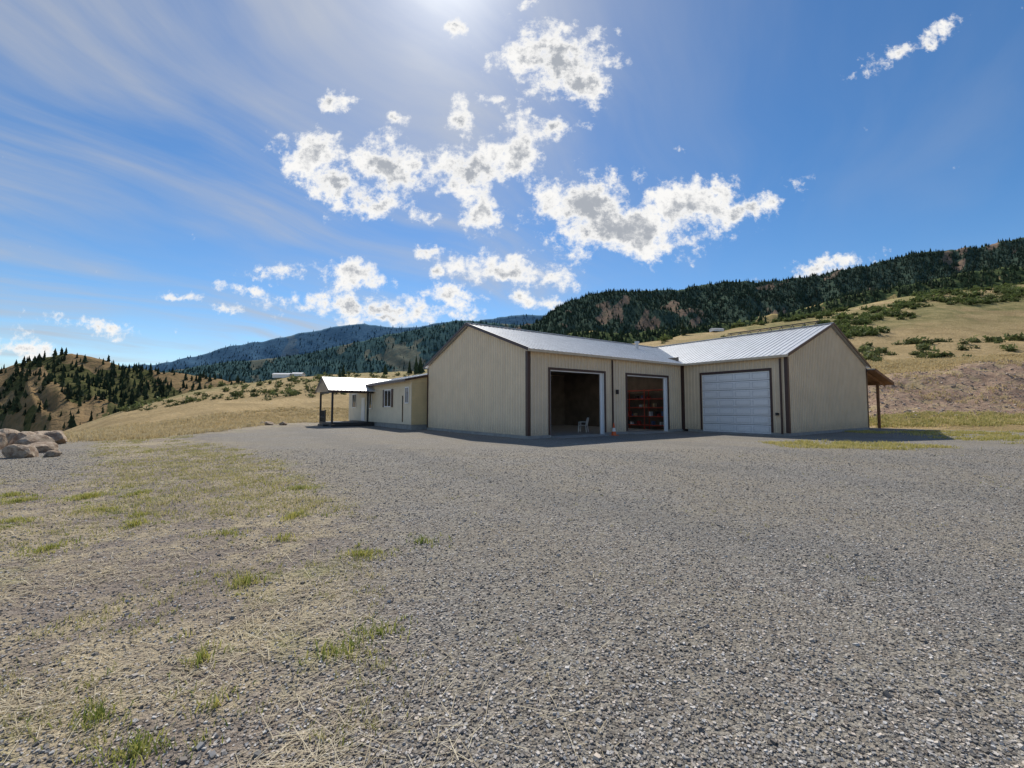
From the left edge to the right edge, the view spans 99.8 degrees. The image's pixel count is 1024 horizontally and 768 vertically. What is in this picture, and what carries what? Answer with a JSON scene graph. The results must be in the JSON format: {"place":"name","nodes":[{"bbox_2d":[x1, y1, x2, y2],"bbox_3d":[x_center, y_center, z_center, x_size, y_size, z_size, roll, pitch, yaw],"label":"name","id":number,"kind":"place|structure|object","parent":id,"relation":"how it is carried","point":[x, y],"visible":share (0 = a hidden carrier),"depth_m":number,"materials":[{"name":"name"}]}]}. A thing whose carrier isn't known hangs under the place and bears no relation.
{"place":"outdoors","nodes":[
{"label":"outdoors","id":0,"kind":"place"},
{"bbox_2d":[0,354,245,431],"bbox_3d":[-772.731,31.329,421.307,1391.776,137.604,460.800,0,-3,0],"label":"hill","id":1,"kind":"structure","parent":0,"point":[58,402],"depth_m":390.60,"materials":[{"name":"beige soil"}]},
{"bbox_2d":[0,347,266,430],"bbox_3d":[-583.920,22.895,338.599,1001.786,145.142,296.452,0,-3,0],"label":"distant pine trees","id":2,"kind":"object","parent":1,"relation":"on","point":[67,391],"visible":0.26,"depth_m":417.36,"materials":[{"name":"green plant"}]},
{"bbox_2d":[120,315,543,370],"bbox_3d":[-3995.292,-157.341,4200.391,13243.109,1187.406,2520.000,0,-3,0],"label":"mountain ridge","id":3,"kind":"structure","parent":0,"point":[288,344],"depth_m":4375.14,"materials":[{"name":"green plant"}]},
{"bbox_2d":[135,314,532,371],"bbox_3d":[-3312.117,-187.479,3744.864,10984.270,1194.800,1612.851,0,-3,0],"label":"distant pine trees","id":4,"kind":"object","parent":3,"relation":"on","point":[295,346],"visible":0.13,"depth_m":4367.23,"materials":[{"name":"green plant"}]},
{"bbox_2d":[160,321,521,382],"bbox_3d":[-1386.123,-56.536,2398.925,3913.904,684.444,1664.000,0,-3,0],"label":"mountain ridge","id":5,"kind":"structure","parent":0,"point":[396,353],"depth_m":2408.30,"materials":[{"name":"green plant"}]},
{"bbox_2d":[160,319,517,382],"bbox_3d":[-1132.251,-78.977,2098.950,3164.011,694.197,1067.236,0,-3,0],"label":"distant pine trees","id":6,"kind":"object","parent":5,"relation":"on","point":[209,370],"visible":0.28,"depth_m":2428.88,"materials":[{"name":"green plant"}]},
{"bbox_2d":[0,284,1023,767],"bbox_3d":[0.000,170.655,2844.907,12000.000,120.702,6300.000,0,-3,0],"label":"ground","id":7,"kind":"structure","parent":0,"point":[954,322],"depth_m":3.95,"materials":[{"name":"grey gravel"}]},
{"bbox_2d":[0,432,7,449],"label":"boulder","id":8,"kind":"object","parent":7,"relation":"on","point":[3,441],"visible":0.69,"depth_m":15.80,"materials":[{"name":"grey stone"}]},
{"bbox_2d":[0,428,19,442],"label":"boulder","id":9,"kind":"object","parent":7,"relation":"on","point":[11,434],"visible":0.33,"depth_m":17.36,"materials":[{"name":"brown stone"}]},
{"bbox_2d":[2,444,38,457],"bbox_3d":[-15.038,2.132,13.226,0.915,0.640,0.590,9,6,1],"label":"boulder","id":10,"kind":"object","parent":7,"relation":"on","point":[18,451],"visible":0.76,"depth_m":12.97,"materials":[{"name":"grey stone"}]},
{"bbox_2d":[8,431,35,444],"bbox_3d":[-18.596,2.278,16.653,1.044,0.914,0.958,0,-3,1],"label":"boulder","id":11,"kind":"object","parent":7,"relation":"on","point":[19,436],"visible":0.23,"depth_m":16.30,"materials":[{"name":"stone"}]},
{"bbox_2d":[14,434,54,444],"bbox_3d":[-17.609,2.221,15.844,0.893,0.752,1.182,-11,-7,15],"label":"boulder","id":12,"kind":"object","parent":7,"relation":"on","point":[30,439],"visible":0.38,"depth_m":15.65,"materials":[{"name":"grey stone"}]},
{"bbox_2d":[28,441,58,452],"bbox_3d":[-16.190,2.261,14.822,0.752,0.521,0.841,3,7,31],"label":"boulder","id":13,"kind":"object","parent":7,"relation":"on","point":[43,447],"visible":0.45,"depth_m":14.71,"materials":[{"name":"grey stone"}]},
{"bbox_2d":[43,450,61,456],"bbox_3d":[-14.194,2.181,13.303,0.409,0.278,0.343,-4,4,-25],"label":"boulder","id":14,"kind":"object","parent":7,"relation":"on","point":[52,453],"visible":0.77,"depth_m":13.22,"materials":[{"name":"grey stone"}]},
{"bbox_2d":[44,430,66,443],"bbox_3d":[-19.257,2.377,18.115,0.869,0.814,1.262,-6,-4,-29],"label":"boulder","id":15,"kind":"object","parent":7,"relation":"on","point":[58,436],"visible":0.48,"depth_m":17.89,"materials":[{"name":"brown stone"}]},
{"bbox_2d":[272,373,290,377],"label":"distant white shed","id":16,"kind":"structure","parent":7,"relation":"on","point":[279,375],"depth_m":112.65,"materials":[{"name":"white metal"}]},
{"bbox_2d":[291,372,304,376],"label":"distant white shed","id":17,"kind":"structure","parent":7,"relation":"on","point":[298,374],"depth_m":113.71,"materials":[{"name":"white metal"}]},
{"bbox_2d":[0,453,631,767],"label":"straw litter","id":18,"kind":"object","parent":7,"relation":"on","point":[205,682],"visible":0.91,"depth_m":2.50,"materials":[{"name":"beige plant"}]},
{"bbox_2d":[318,391,373,426],"bbox_3d":[-14.555,2.129,37.350,3.760,2.930,4.500,2,-4,-35],"label":"porch","id":19,"kind":"object","parent":7,"relation":"on","point":[322,419],"visible":0.96,"depth_m":36.17,"materials":[{"name":"wood"}]},
{"bbox_2d":[349,420,426,429],"bbox_3d":[-7.953,3.722,39.128,9.010,0.748,15.990,2,-4,-35],"label":"crawl space skirt","id":20,"kind":"object","parent":7,"relation":"on","point":[406,426],"visible":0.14,"depth_m":31.63,"materials":[{"name":"concrete"}]},
{"bbox_2d":[356,382,426,419],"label":"wall","id":21,"kind":"structure","parent":20,"relation":"on","point":[397,402],"depth_m":33.10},
{"bbox_2d":[316,377,391,392],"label":"roof","id":22,"kind":"structure","parent":21,"relation":"on","point":[322,387],"depth_m":36.65,"materials":[{"name":"white metal"}]},
{"bbox_2d":[315,375,426,392],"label":"fascia","id":23,"kind":"structure","parent":22,"relation":"attached to","point":[395,381],"depth_m":34.42,"materials":[{"name":"brown metal"}]},
{"bbox_2d":[324,373,426,390],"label":"roof ribs","id":24,"kind":"object","parent":22,"relation":"on","point":[371,380],"visible":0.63,"depth_m":36.39,"materials":[{"name":"white metal"}]},
{"bbox_2d":[348,377,411,424],"bbox_3d":[-11.671,1.541,36.606,0.050,3.320,16.100,2,-4,-35],"label":"lap siding","id":25,"kind":"object","parent":21,"relation":"attached to","point":[384,414],"visible":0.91,"depth_m":34.08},
{"bbox_2d":[352,387,408,420],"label":"window frames","id":26,"kind":"structure","parent":25,"relation":"attached to","point":[362,409],"depth_m":37.17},
{"bbox_2d":[352,388,407,421],"bbox_3d":[-11.435,1.804,36.207,0.019,2.450,14.200,2,-4,-35],"label":"window glass","id":27,"kind":"object","parent":26,"relation":"in","point":[354,399],"visible":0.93,"depth_m":34.09,"materials":[{"name":"glass"}]},
{"bbox_2d":[382,389,392,406],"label":"shutters","id":28,"kind":"object","parent":26,"relation":"attached to","point":[391,398],"visible":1,"depth_m":33.10,"materials":[{"name":"beige wood"}]},
{"bbox_2d":[0,353,1023,767],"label":"grass","id":29,"kind":"structure","parent":7,"relation":"on","point":[136,433],"depth_m":7.78,"materials":[{"name":"beige plant"}]},
{"bbox_2d":[611,423,616,435],"bbox_3d":[5.616,2.495,23.779,0.380,0.680,0.380,2,-4,-35],"label":"traffic cone","id":30,"kind":"object","parent":7,"relation":"on","point":[613,433],"visible":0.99,"depth_m":23.70,"materials":[{"name":"orange plastic"}]},
{"bbox_2d":[551,425,687,436],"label":"floor slab","id":31,"kind":"structure","parent":7,"relation":"on","point":[563,430],"depth_m":28.02,"materials":[{"name":"concrete"}]},
{"bbox_2d":[578,417,588,431],"bbox_3d":[4.339,2.469,26.096,0.587,0.898,0.555,-1,-4,24],"label":"plastic chair","id":32,"kind":"object","parent":31,"relation":"on","point":[586,424],"visible":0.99,"depth_m":25.98,"materials":[{"name":"plastic"}]},
{"bbox_2d":[551,357,678,428],"bbox_3d":[2.679,0.681,29.567,12.750,4.850,11.260,2,-4,-35],"label":"interior lining","id":33,"kind":"object","parent":31,"relation":"on","point":[575,399],"visible":0.23,"depth_m":35.27,"materials":[{"name":"brown wood"}]},
{"bbox_2d":[628,389,663,428],"bbox_3d":[8.885,1.797,30.709,0.570,2.750,5.150,2,-4,-35],"label":"red storage shelf","id":34,"kind":"object","parent":31,"relation":"on","point":[644,405],"visible":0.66,"depth_m":29.91,"materials":[{"name":"red metal"}]},
{"bbox_2d":[427,427,869,438],"bbox_3d":[9.605,3.282,30.388,25.510,0.448,18.050,2,-4,-35],"label":"foundation","id":35,"kind":"object","parent":7,"relation":"on","point":[625,432],"visible":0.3,"depth_m":24.59,"materials":[{"name":"concrete"}]},
{"bbox_2d":[428,327,868,435],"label":"walls","id":36,"kind":"structure","parent":35,"relation":"on","point":[677,386],"depth_m":24.91,"materials":[{"name":"beige metal"}]},
{"bbox_2d":[411,377,426,424],"bbox_3d":[-3.304,0.907,32.703,9.120,4.150,0.053,2,-4,-35],"label":"end wall siding","id":37,"kind":"object","parent":36,"relation":"attached to","point":[419,403],"visible":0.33,"depth_m":30.38,"materials":[{"name":"beige metal"}]},
{"bbox_2d":[550,370,667,433],"bbox_3d":[5.851,1.141,24.709,9.788,3.408,0.219,2,-4,-35],"label":"door jamb","id":38,"kind":"object","parent":36,"relation":"attached to","point":[601,393],"depth_m":24.19,"materials":[{"name":"white metal"}]},
{"bbox_2d":[423,323,870,435],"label":"brown trim","id":39,"kind":"structure","parent":36,"relation":"attached to","point":[528,404],"depth_m":23.87,"materials":[{"name":"brown metal"}]},
{"bbox_2d":[425,324,869,367],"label":"roof","id":40,"kind":"structure","parent":36,"relation":"on","point":[840,335],"depth_m":27.42,"materials":[{"name":"white metal"}]},
{"bbox_2d":[635,341,638,348],"bbox_3d":[9.287,-2.637,32.010,0.340,1.050,0.340,2,-4,-35],"label":"stove pipe","id":41,"kind":"object","parent":40,"relation":"attached to","point":[637,344],"visible":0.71,"depth_m":31.93,"materials":[{"name":"silver metal"}]},
{"bbox_2d":[464,322,833,363],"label":"roof ribs","id":42,"kind":"object","parent":40,"relation":"on","point":[656,352],"visible":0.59,"depth_m":27.89,"materials":[{"name":"white metal"}]},
{"bbox_2d":[524,348,787,365],"bbox_3d":[7.808,-1.574,22.112,13.029,0.122,6.519,2,-4,-35],"label":"gutter","id":43,"kind":"object","parent":40,"relation":"attached to","point":[619,358],"visible":1,"depth_m":24.29,"materials":[{"name":"metal"}]},
{"bbox_2d":[726,320,819,336],"bbox_3d":[17.999,-3.774,30.031,0.719,0.322,6.000,2,-4,-35],"label":"ridge cap","id":44,"kind":"object","parent":40,"relation":"on","point":[768,329],"visible":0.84,"depth_m":29.79,"materials":[{"name":"white metal"}]},
{"bbox_2d":[428,327,867,435],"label":"wall ribs","id":45,"kind":"object","parent":36,"relation":"attached to","point":[860,392],"depth_m":25.64,"materials":[{"name":"beige metal"}]},
{"bbox_2d":[702,371,770,433],"bbox_3d":[13.254,1.116,25.654,0.063,3.536,4.040,2,-4,-35],"label":"sectional garage door","id":46,"kind":"structure","parent":36,"relation":"attached to","point":[725,393],"depth_m":25.47,"materials":[{"name":"white metal"}]},
{"bbox_2d":[703,372,769,432],"bbox_3d":[13.240,1.112,25.644,0.018,3.390,3.840,2,-4,-35],"label":"garage door moulding","id":47,"kind":"object","parent":46,"relation":"attached to","point":[735,402],"visible":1,"depth_m":25.52,"materials":[{"name":"white metal"}]},
{"bbox_2d":[704,370,770,434],"bbox_3d":[13.293,1.114,25.682,0.015,3.590,4.060,2,-4,-35],"label":"garage door seal","id":48,"kind":"object","parent":36,"relation":"attached to","point":[733,398],"visible":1,"depth_m":25.80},
{"bbox_2d":[709,328,723,331],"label":"distant white trailer","id":49,"kind":"object","parent":7,"relation":"on","point":[715,329],"visible":0.93,"depth_m":151.30,"materials":[{"name":"white metal"}]},
{"bbox_2d":[680,279,947,334],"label":"pine tree","id":50,"kind":"object","parent":7,"relation":"on","point":[760,318],"visible":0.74,"depth_m":162.12,"materials":[{"name":"green plant"}]},
{"bbox_2d":[656,282,1023,343],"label":"hillside shrub","id":51,"kind":"object","parent":7,"relation":"on","point":[1010,291],"visible":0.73,"depth_m":141.27,"materials":[{"name":"green plant"}]},
{"bbox_2d":[867,368,893,427],"bbox_3d":[22.433,1.488,38.039,4.219,4.288,16.495,2,-4,-35],"label":"lean to frame","id":52,"kind":"object","parent":7,"relation":"on","point":[876,377],"visible":0.18,"depth_m":32.27,"materials":[{"name":"brown wood"}]},
{"bbox_2d":[857,332,1023,361],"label":"hillside shrub","id":53,"kind":"object","parent":7,"relation":"on","point":[925,345],"visible":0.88,"depth_m":78.09,"materials":[{"name":"green plant"}]},
{"bbox_2d":[868,360,1023,418],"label":"bank rubble","id":54,"kind":"object","parent":7,"relation":"on","point":[942,410],"visible":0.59,"depth_m":40.18,"materials":[{"name":"stone"}]},
{"bbox_2d":[0,448,1023,767],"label":"gravel","id":55,"kind":"structure","parent":0,"point":[800,762],"depth_m":2.69,"materials":[{"name":"grey gravel"}]},
{"bbox_2d":[0,0,1023,368],"label":"sky","id":56,"kind":"structure","parent":0,"point":[179,178],"materials":[{"name":"blue"}]},
{"bbox_2d":[516,237,1023,333],"bbox_3d":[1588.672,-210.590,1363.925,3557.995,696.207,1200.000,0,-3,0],"label":"mountain ridge","id":57,"kind":"structure","parent":0,"point":[657,318],"depth_m":1376.12,"materials":[{"name":"green plant"}]},
{"bbox_2d":[517,237,1023,334],"bbox_3d":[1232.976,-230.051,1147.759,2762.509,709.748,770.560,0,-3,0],"label":"distant pine trees","id":58,"kind":"object","parent":57,"relation":"on","point":[946,268],"visible":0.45,"depth_m":1396.36,"materials":[{"name":"green plant"}]},
{"bbox_2d":[568,267,1023,343],"bbox_3d":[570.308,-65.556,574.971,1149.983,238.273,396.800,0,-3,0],"label":"hill","id":59,"kind":"structure","parent":0,"point":[886,295],"depth_m":609.89,"materials":[{"name":"green plant"}]},
{"bbox_2d":[546,263,1023,343],"bbox_3d":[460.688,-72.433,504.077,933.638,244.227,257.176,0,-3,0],"label":"distant pine trees","id":60,"kind":"object","parent":59,"relation":"on","point":[674,333],"visible":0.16,"depth_m":607.43,"materials":[{"name":"green plant"}]}
]}

